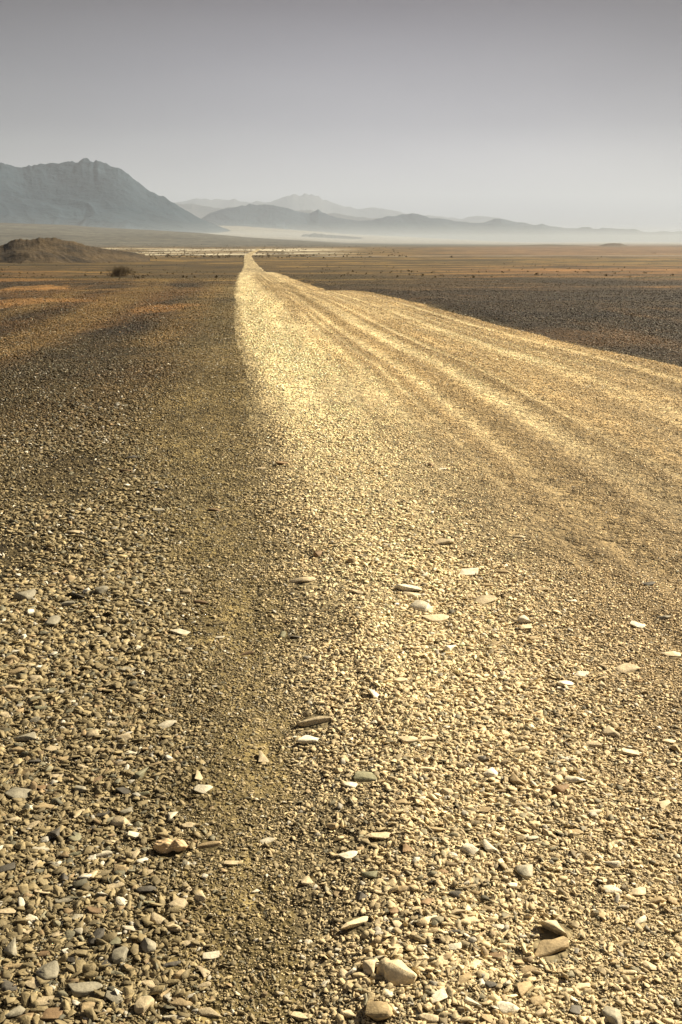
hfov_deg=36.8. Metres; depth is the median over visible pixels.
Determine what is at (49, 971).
stone
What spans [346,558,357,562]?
stone
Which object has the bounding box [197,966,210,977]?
stone
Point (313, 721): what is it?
rock
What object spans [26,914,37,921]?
stone
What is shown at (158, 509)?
stone
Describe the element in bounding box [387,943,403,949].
stone
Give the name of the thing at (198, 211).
mountains
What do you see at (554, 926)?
rock
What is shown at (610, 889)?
stone
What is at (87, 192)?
mountain
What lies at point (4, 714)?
stone
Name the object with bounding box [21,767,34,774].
stone
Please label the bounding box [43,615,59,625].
stone
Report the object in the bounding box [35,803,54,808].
stone
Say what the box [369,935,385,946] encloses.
stone
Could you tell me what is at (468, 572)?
stone
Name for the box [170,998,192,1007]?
stone
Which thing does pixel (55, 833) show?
stone
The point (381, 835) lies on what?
stone
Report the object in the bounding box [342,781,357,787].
stone
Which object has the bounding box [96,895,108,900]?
stone
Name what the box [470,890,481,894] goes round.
stone
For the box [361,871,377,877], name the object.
stone
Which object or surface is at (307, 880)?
stone
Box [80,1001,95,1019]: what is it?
stone
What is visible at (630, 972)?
stone
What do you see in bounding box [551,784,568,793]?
stone
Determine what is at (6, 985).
stone
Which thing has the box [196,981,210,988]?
stone
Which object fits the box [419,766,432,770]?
stone
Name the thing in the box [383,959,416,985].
rock
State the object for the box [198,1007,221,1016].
stone
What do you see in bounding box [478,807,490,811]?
stone
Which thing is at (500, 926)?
stone
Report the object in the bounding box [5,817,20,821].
stone
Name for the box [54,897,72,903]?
stone
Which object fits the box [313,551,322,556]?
stone
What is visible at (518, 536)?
stone
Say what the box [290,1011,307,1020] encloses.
stone
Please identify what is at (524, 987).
stone
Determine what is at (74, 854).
stone
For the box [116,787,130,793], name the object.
stone
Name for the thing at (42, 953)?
stone
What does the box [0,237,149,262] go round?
hill
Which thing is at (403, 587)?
stone
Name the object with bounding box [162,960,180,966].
stone
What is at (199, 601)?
stone
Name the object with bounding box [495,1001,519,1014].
stone
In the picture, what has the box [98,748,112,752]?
stone
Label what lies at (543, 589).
stone
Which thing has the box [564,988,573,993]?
stone
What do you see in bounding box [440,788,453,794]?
stone
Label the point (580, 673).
stone
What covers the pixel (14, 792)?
stone
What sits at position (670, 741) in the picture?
stone
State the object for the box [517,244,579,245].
hills
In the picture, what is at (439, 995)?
stone
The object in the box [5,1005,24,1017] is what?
stone
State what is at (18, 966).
stone
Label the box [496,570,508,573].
stone
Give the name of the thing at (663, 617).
stone
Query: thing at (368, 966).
stone
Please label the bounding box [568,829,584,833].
stone
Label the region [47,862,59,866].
stone
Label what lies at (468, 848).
stone
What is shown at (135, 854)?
stone
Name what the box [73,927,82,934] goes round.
stone
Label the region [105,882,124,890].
stone
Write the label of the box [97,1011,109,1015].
stone
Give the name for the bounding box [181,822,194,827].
stone
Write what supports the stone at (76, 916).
on the loose gravel
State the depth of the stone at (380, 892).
2.22 m
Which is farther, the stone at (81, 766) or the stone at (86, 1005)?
the stone at (81, 766)
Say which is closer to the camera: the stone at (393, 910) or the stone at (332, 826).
the stone at (393, 910)
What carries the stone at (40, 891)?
on the loose gravel
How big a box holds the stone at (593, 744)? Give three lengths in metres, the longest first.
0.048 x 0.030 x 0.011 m
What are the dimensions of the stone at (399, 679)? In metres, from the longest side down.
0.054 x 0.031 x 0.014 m
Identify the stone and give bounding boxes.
[0,712,10,717]
[0,862,15,872]
[0,908,15,913]
[0,979,17,991]
[3,887,17,893]
[4,655,18,662]
[4,684,18,689]
[4,937,16,956]
[5,787,30,798]
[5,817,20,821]
[5,963,22,969]
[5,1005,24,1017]
[7,667,24,674]
[10,746,24,751]
[13,589,35,600]
[13,732,36,740]
[16,928,33,934]
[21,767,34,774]
[25,977,42,988]
[26,821,39,829]
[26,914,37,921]
[27,860,39,870]
[28,675,41,682]
[28,758,40,762]
[29,716,42,722]
[32,846,49,850]
[33,889,49,893]
[34,706,49,709]
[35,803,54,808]
[35,874,51,879]
[36,960,58,979]
[36,996,53,1005]
[37,784,49,789]
[37,951,49,956]
[40,1007,62,1021]
[42,688,56,692]
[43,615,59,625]
[45,746,60,751]
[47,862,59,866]
[49,827,59,838]
[50,773,64,777]
[50,931,63,937]
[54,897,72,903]
[56,756,69,760]
[60,600,75,605]
[60,873,68,885]
[63,575,75,580]
[66,530,83,533]
[66,957,80,962]
[67,592,83,597]
[68,833,81,840]
[68,851,80,856]
[71,914,82,920]
[73,809,84,817]
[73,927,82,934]
[74,785,86,793]
[76,764,87,768]
[80,870,97,880]
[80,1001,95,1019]
[86,729,98,737]
[87,907,106,913]
[87,928,104,944]
[95,585,108,593]
[95,850,112,857]
[95,959,111,970]
[96,810,109,816]
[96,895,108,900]
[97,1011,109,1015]
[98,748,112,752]
[105,721,116,725]
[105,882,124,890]
[105,991,122,1003]
[109,636,118,641]
[109,936,121,947]
[110,816,129,826]
[112,946,128,964]
[113,864,128,873]
[114,761,125,765]
[114,896,127,905]
[116,733,131,740]
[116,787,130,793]
[119,666,135,671]
[120,806,133,814]
[122,722,133,726]
[122,925,137,930]
[123,964,138,975]
[124,750,136,755]
[126,831,141,838]
[131,849,140,858]
[134,767,147,778]
[134,996,153,1014]
[135,885,156,892]
[138,791,149,795]
[140,937,155,953]
[141,980,155,988]
[150,912,164,924]
[153,508,163,510]
[158,720,176,728]
[159,988,170,997]
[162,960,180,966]
[163,1014,184,1020]
[166,922,180,931]
[168,812,177,819]
[168,898,187,909]
[170,628,189,634]
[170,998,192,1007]
[173,969,184,979]
[180,589,191,593]
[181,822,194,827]
[181,860,191,866]
[182,882,191,891]
[182,938,194,945]
[193,600,207,603]
[193,784,212,792]
[194,890,205,902]
[195,770,202,779]
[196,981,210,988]
[197,841,221,847]
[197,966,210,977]
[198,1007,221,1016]
[202,951,219,959]
[208,508,220,510]
[223,860,238,865]
[240,651,253,655]
[258,751,268,762]
[260,837,274,843]
[276,461,287,464]
[278,631,285,637]
[288,576,314,582]
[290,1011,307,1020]
[297,735,319,743]
[301,876,312,885]
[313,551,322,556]
[326,823,338,829]
[337,968,347,977]
[338,851,357,859]
[340,1010,354,1017]
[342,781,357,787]
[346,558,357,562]
[349,589,363,593]
[353,771,376,780]
[356,892,366,900]
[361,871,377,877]
[362,959,376,974]
[365,832,390,839]
[365,1001,392,1020]
[369,689,378,699]
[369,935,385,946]
[374,890,386,894]
[376,957,389,976]
[383,988,393,996]
[387,869,401,876]
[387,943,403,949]
[389,907,398,914]
[392,677,407,682]
[392,920,404,928]
[394,798,407,804]
[395,584,420,590]
[397,885,407,894]
[398,736,417,743]
[398,994,407,1000]
[401,592,420,596]
[403,843,412,851]
[409,600,432,611]
[417,955,428,960]
[418,736,436,740]
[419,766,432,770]
[419,1013,438,1022]
[421,614,449,621]
[421,898,434,905]
[427,927,440,932]
[428,826,444,831]
[431,988,447,1003]
[434,538,453,543]
[435,869,448,872]
[437,952,449,966]
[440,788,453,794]
[444,645,455,651]
[447,930,459,933]
[447,1017,460,1021]
[448,891,462,898]
[448,942,461,950]
[451,909,467,913]
[458,843,478,854]
[458,972,471,983]
[459,568,477,575]
[463,996,481,1005]
[464,876,473,883]
[468,916,479,922]
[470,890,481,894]
[470,960,481,968]
[474,595,496,603]
[476,724,488,729]
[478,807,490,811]
[481,839,496,852]
[481,1013,493,1022]
[483,767,497,777]
[483,905,495,911]
[484,980,496,987]
[489,952,504,957]
[492,924,504,928]
[495,938,507,943]
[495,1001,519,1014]
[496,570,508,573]
[507,882,516,888]
[510,773,524,784]
[511,746,528,752]
[512,535,524,537]
[512,959,524,964]
[514,615,529,623]
[514,864,532,879]
[517,981,532,996]
[519,965,536,973]
[520,624,532,630]
[526,835,538,840]
[528,636,541,639]
[528,996,545,1005]
[534,1008,545,1017]
[537,587,550,590]
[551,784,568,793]
[558,680,573,686]
[564,776,585,782]
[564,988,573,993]
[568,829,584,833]
[570,1005,581,1013]
[574,671,588,676]
[576,982,589,989]
[586,741,601,747]
[591,809,601,813]
[597,912,604,918]
[601,725,619,736]
[602,861,620,867]
[602,1006,621,1023]
[603,885,621,893]
[616,663,639,672]
[621,748,638,755]
[622,970,636,973]
[629,621,645,627]
[630,887,645,895]
[635,915,646,923]
[641,581,655,585]
[642,960,657,969]
[649,896,666,903]
[657,615,669,618]
[659,799,670,808]
[661,651,680,656]
[661,739,675,743]
[665,896,677,904]
[670,744,679,752]
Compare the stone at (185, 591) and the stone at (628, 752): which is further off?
the stone at (185, 591)
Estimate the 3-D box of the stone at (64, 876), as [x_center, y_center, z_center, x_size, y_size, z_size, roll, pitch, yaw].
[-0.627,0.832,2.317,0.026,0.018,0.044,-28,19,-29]
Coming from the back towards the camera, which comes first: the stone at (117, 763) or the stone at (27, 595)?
the stone at (27, 595)
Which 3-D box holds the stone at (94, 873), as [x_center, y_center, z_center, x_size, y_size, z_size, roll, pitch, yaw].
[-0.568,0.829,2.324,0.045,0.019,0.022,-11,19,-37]
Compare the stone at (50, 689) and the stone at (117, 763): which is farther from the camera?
the stone at (50, 689)
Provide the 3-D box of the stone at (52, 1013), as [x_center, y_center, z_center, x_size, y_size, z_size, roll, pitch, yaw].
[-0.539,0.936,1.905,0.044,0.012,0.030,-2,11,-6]
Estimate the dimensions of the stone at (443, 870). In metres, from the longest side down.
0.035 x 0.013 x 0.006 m
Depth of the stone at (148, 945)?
2.08 m
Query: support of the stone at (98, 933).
on the loose gravel
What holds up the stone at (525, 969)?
on the loose gravel
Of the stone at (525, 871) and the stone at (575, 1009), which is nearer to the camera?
the stone at (575, 1009)
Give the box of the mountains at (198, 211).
[175,203,374,220]
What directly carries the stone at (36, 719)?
on the loose gravel
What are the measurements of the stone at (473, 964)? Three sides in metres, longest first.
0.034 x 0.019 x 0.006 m
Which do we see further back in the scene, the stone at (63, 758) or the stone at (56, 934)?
the stone at (63, 758)
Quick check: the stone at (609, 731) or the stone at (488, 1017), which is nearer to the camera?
the stone at (488, 1017)
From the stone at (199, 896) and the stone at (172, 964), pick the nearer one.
the stone at (172, 964)
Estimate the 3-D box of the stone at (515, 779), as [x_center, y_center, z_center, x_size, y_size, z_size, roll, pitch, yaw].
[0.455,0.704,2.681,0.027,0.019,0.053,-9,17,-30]
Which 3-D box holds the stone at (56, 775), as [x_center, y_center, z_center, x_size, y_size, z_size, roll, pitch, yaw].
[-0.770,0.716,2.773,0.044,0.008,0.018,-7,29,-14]
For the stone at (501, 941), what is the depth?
2.06 m
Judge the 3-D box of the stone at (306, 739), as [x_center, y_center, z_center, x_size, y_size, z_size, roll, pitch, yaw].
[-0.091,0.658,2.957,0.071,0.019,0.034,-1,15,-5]
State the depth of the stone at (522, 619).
3.81 m
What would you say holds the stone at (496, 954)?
on the loose gravel
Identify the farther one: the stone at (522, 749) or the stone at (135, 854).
the stone at (522, 749)
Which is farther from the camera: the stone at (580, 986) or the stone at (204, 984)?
the stone at (204, 984)
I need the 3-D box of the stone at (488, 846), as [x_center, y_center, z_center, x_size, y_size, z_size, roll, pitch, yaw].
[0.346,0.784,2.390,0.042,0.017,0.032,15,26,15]
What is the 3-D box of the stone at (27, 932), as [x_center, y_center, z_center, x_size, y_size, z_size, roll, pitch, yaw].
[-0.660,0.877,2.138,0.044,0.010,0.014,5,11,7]
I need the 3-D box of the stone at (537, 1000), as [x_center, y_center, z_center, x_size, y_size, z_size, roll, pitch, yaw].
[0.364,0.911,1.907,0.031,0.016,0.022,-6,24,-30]
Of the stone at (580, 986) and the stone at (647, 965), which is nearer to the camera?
the stone at (580, 986)
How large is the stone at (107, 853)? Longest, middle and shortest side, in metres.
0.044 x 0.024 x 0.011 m
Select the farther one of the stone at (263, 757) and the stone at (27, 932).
the stone at (263, 757)
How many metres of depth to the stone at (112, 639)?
3.71 m
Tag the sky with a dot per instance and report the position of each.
(554, 113)
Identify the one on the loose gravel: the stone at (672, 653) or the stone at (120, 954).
the stone at (120, 954)
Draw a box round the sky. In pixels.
[0,0,681,231]
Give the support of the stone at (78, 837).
on the loose gravel
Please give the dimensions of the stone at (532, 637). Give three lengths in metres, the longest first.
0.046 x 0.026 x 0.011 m
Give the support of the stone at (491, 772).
on the road
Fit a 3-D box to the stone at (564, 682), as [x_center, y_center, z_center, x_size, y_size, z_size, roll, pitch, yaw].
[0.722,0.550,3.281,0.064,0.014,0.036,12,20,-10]
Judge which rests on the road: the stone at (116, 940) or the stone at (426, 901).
the stone at (426, 901)
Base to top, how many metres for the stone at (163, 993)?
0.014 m
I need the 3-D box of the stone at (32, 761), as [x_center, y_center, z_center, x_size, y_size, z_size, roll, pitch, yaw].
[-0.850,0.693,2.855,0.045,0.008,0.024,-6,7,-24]
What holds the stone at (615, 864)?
on the road
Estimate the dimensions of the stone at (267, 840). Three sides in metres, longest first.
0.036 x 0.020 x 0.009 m
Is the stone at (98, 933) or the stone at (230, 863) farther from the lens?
the stone at (230, 863)
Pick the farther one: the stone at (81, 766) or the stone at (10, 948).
the stone at (81, 766)
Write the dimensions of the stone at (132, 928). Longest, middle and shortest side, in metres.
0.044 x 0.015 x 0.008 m
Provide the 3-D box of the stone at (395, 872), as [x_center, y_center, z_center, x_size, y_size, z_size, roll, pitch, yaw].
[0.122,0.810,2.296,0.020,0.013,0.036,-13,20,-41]
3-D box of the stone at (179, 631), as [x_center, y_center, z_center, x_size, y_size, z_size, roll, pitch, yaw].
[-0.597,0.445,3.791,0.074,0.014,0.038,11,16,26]
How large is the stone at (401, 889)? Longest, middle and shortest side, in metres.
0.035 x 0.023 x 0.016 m
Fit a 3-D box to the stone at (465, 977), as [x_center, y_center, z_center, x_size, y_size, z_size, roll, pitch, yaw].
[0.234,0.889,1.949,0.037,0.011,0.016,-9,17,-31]
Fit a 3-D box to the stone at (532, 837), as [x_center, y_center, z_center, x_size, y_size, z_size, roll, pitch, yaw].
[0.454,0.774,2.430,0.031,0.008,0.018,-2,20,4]
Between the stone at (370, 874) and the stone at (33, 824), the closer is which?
the stone at (370, 874)
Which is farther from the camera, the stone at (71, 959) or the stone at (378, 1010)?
the stone at (71, 959)
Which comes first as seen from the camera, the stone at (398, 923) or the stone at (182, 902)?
the stone at (398, 923)
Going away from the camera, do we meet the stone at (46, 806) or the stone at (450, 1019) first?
the stone at (450, 1019)
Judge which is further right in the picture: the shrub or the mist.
the mist
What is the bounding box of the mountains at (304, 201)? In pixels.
[173,193,509,222]
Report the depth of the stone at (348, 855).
2.37 m
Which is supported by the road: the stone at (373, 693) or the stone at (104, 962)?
the stone at (373, 693)
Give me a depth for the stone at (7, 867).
2.36 m
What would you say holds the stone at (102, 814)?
on the loose gravel
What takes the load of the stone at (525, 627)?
on the road
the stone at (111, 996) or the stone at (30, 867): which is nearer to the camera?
the stone at (111, 996)
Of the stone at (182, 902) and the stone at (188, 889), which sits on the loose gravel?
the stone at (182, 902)
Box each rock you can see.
[68,982,102,997]
[153,838,187,853]
[297,716,332,726]
[340,916,368,928]
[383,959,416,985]
[535,936,568,957]
[538,920,567,937]
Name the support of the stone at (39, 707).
on the loose gravel
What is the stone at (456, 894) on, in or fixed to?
on the road
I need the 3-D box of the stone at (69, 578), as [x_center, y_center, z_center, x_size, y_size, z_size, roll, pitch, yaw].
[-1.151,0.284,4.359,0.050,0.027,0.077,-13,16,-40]
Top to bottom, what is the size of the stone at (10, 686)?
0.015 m
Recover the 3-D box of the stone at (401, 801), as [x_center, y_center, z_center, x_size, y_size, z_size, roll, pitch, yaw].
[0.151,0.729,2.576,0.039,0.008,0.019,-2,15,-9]
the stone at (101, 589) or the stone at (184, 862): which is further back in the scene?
the stone at (101, 589)
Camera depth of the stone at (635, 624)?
3.77 m
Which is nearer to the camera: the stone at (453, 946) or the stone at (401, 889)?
the stone at (453, 946)
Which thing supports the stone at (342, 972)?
on the road
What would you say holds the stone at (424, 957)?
on the loose gravel
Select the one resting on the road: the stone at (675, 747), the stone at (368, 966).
the stone at (675, 747)
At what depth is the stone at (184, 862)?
2.37 m
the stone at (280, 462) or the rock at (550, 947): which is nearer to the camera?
the rock at (550, 947)
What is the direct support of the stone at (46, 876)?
on the loose gravel
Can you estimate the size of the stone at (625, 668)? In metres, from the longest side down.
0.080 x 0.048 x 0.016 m
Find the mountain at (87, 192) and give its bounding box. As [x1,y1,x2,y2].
[0,158,230,232]
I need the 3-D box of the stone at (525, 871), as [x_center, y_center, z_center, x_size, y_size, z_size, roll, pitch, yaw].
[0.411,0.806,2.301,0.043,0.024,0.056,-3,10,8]
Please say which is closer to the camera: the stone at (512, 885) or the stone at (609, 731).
the stone at (512, 885)
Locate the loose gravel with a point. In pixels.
(24, 647)
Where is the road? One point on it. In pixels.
(250, 269)
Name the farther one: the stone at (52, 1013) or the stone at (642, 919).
the stone at (642, 919)
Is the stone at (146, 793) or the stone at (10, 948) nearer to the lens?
the stone at (10, 948)
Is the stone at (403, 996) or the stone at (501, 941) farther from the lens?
the stone at (501, 941)
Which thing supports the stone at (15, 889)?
on the loose gravel
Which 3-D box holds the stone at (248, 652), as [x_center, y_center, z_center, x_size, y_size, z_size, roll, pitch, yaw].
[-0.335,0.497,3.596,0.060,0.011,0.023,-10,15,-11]
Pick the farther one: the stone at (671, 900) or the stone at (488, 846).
the stone at (488, 846)
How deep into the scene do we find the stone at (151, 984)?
1.98 m
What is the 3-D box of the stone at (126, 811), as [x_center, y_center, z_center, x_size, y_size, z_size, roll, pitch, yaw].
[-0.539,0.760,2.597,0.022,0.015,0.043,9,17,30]
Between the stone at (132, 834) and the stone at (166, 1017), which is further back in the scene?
the stone at (132, 834)
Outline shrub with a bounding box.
[106,264,133,276]
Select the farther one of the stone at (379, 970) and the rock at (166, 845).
the rock at (166, 845)
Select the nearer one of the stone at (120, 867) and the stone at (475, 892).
the stone at (475, 892)
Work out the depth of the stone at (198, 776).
2.76 m
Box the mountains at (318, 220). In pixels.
[201,204,585,241]
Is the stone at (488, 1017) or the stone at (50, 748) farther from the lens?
the stone at (50, 748)
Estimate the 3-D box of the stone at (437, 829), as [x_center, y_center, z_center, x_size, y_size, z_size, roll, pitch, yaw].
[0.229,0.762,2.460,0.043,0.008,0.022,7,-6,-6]
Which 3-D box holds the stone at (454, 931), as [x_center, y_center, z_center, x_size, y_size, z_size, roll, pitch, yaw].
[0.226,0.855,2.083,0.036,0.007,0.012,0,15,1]
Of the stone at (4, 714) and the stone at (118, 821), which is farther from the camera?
the stone at (4, 714)
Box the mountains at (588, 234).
[484,218,681,241]
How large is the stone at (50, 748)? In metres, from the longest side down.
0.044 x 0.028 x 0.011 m
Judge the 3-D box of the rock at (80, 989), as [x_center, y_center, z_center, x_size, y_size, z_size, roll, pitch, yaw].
[-0.492,0.918,1.973,0.062,0.016,0.038,-1,7,-23]
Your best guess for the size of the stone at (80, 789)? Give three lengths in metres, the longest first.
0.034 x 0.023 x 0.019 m
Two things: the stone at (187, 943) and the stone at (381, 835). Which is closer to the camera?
the stone at (187, 943)
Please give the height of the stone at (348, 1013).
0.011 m
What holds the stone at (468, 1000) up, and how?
on the loose gravel
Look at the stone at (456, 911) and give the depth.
2.15 m
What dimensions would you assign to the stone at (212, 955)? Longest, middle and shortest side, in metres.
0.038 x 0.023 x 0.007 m
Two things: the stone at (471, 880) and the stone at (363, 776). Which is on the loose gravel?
the stone at (471, 880)
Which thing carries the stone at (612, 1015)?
on the loose gravel
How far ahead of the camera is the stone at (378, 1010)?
1.86 m
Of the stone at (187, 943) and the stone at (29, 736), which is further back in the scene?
the stone at (29, 736)
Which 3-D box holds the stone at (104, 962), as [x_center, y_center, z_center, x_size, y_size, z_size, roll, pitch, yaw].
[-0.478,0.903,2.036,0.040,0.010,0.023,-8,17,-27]
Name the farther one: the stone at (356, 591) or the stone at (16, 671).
the stone at (356, 591)
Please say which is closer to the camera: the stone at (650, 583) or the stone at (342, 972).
the stone at (342, 972)
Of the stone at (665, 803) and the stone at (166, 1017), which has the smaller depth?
the stone at (166, 1017)
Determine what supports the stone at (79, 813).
on the loose gravel
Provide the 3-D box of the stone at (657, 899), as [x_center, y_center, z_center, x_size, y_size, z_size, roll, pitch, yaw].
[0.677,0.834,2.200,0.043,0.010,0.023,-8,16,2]
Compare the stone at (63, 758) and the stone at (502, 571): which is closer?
the stone at (63, 758)
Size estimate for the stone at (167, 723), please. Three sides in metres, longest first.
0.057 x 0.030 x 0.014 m
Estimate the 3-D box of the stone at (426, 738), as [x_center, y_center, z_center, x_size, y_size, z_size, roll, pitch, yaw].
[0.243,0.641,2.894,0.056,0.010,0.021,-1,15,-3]
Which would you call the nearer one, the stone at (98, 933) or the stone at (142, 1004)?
the stone at (142, 1004)
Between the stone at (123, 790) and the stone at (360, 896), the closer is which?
the stone at (360, 896)
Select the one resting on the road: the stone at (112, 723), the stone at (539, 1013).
the stone at (539, 1013)
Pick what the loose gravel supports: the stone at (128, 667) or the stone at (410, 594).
the stone at (128, 667)
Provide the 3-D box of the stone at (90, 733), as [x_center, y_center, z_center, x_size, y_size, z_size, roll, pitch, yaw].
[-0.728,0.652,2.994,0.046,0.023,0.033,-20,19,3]
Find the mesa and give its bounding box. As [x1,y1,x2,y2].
[600,243,626,245]
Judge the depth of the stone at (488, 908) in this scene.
2.16 m
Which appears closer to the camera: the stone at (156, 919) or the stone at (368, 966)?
the stone at (368, 966)
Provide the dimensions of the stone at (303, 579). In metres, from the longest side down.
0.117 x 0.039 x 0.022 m
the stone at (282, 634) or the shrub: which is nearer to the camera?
the stone at (282, 634)
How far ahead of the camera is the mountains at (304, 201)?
21782.07 m
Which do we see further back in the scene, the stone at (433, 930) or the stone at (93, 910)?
the stone at (93, 910)
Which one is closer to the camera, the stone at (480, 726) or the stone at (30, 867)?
the stone at (30, 867)
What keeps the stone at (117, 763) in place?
on the loose gravel
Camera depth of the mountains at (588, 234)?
11700.78 m
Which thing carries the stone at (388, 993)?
on the loose gravel
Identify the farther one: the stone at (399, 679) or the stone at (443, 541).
the stone at (443, 541)
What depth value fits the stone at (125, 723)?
3.06 m
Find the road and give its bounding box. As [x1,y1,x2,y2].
[230,249,681,1023]
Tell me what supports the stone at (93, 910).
on the loose gravel
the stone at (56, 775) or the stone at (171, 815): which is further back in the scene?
the stone at (56, 775)
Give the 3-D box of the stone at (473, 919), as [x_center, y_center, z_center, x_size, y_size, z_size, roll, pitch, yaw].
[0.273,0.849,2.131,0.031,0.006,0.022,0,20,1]
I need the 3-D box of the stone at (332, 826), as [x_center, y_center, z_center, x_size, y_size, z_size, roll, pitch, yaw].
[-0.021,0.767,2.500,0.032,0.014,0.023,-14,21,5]
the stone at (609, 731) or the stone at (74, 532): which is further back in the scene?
the stone at (74, 532)
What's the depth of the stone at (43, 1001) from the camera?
1.94 m
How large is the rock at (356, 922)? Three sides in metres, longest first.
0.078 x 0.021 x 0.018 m
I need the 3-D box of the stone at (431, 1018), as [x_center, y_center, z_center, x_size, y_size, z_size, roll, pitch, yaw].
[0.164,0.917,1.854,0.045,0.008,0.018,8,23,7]
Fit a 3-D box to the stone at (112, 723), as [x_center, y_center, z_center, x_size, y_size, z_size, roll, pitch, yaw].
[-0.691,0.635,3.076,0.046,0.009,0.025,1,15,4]
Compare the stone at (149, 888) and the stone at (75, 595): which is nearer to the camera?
the stone at (149, 888)
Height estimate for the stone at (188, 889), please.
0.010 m
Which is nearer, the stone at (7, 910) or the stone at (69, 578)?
the stone at (7, 910)
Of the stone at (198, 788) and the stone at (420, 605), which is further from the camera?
the stone at (420, 605)
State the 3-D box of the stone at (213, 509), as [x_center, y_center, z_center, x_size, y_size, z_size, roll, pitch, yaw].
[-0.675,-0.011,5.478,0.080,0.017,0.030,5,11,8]
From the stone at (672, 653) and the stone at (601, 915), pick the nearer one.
the stone at (601, 915)
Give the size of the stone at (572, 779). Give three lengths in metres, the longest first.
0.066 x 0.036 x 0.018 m
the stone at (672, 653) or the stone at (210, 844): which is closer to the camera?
the stone at (210, 844)
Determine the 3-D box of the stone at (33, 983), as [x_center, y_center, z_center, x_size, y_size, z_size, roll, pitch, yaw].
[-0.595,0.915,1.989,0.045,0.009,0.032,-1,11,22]
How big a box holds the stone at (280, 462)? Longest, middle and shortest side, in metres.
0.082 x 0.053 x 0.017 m
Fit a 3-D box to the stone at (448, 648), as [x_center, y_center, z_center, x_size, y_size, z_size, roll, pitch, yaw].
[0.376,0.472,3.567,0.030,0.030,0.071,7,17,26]
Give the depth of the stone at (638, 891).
2.23 m
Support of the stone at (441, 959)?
on the loose gravel
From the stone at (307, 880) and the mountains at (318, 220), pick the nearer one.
the stone at (307, 880)
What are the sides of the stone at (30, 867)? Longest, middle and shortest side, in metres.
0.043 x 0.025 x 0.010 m
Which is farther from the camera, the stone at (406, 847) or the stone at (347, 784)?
the stone at (347, 784)
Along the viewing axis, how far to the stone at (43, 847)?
2.44 m
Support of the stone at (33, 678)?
on the loose gravel
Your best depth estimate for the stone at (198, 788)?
2.69 m
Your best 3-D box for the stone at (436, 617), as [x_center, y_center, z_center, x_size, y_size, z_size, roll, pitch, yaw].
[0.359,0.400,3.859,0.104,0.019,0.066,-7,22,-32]
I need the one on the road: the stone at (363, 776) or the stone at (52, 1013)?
the stone at (363, 776)
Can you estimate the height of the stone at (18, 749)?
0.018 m
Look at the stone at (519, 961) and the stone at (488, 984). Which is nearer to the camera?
the stone at (488, 984)
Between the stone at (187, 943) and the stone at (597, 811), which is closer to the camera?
the stone at (187, 943)
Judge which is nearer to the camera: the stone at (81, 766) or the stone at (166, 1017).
the stone at (166, 1017)
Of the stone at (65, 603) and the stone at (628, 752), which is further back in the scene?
the stone at (65, 603)
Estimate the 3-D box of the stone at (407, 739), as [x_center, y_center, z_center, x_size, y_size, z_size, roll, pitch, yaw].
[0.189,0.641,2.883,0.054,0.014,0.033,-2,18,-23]
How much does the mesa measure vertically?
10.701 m
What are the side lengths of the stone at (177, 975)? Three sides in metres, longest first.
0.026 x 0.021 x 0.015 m
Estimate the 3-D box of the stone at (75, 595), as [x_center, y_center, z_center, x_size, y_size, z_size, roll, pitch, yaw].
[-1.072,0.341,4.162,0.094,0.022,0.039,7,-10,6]
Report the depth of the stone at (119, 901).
2.23 m
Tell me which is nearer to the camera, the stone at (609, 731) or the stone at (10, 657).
the stone at (609, 731)
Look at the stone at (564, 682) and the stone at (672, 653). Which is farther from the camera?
the stone at (672, 653)
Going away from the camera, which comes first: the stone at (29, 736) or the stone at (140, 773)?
the stone at (140, 773)
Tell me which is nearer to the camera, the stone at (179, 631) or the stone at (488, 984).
the stone at (488, 984)
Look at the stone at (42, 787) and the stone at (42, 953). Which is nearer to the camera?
the stone at (42, 953)
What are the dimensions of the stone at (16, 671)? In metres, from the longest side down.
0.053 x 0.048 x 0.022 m
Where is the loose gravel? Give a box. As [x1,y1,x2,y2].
[0,273,681,1023]
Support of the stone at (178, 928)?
on the loose gravel
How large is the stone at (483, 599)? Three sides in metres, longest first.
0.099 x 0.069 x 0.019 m
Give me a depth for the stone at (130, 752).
2.89 m
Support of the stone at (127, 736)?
on the loose gravel

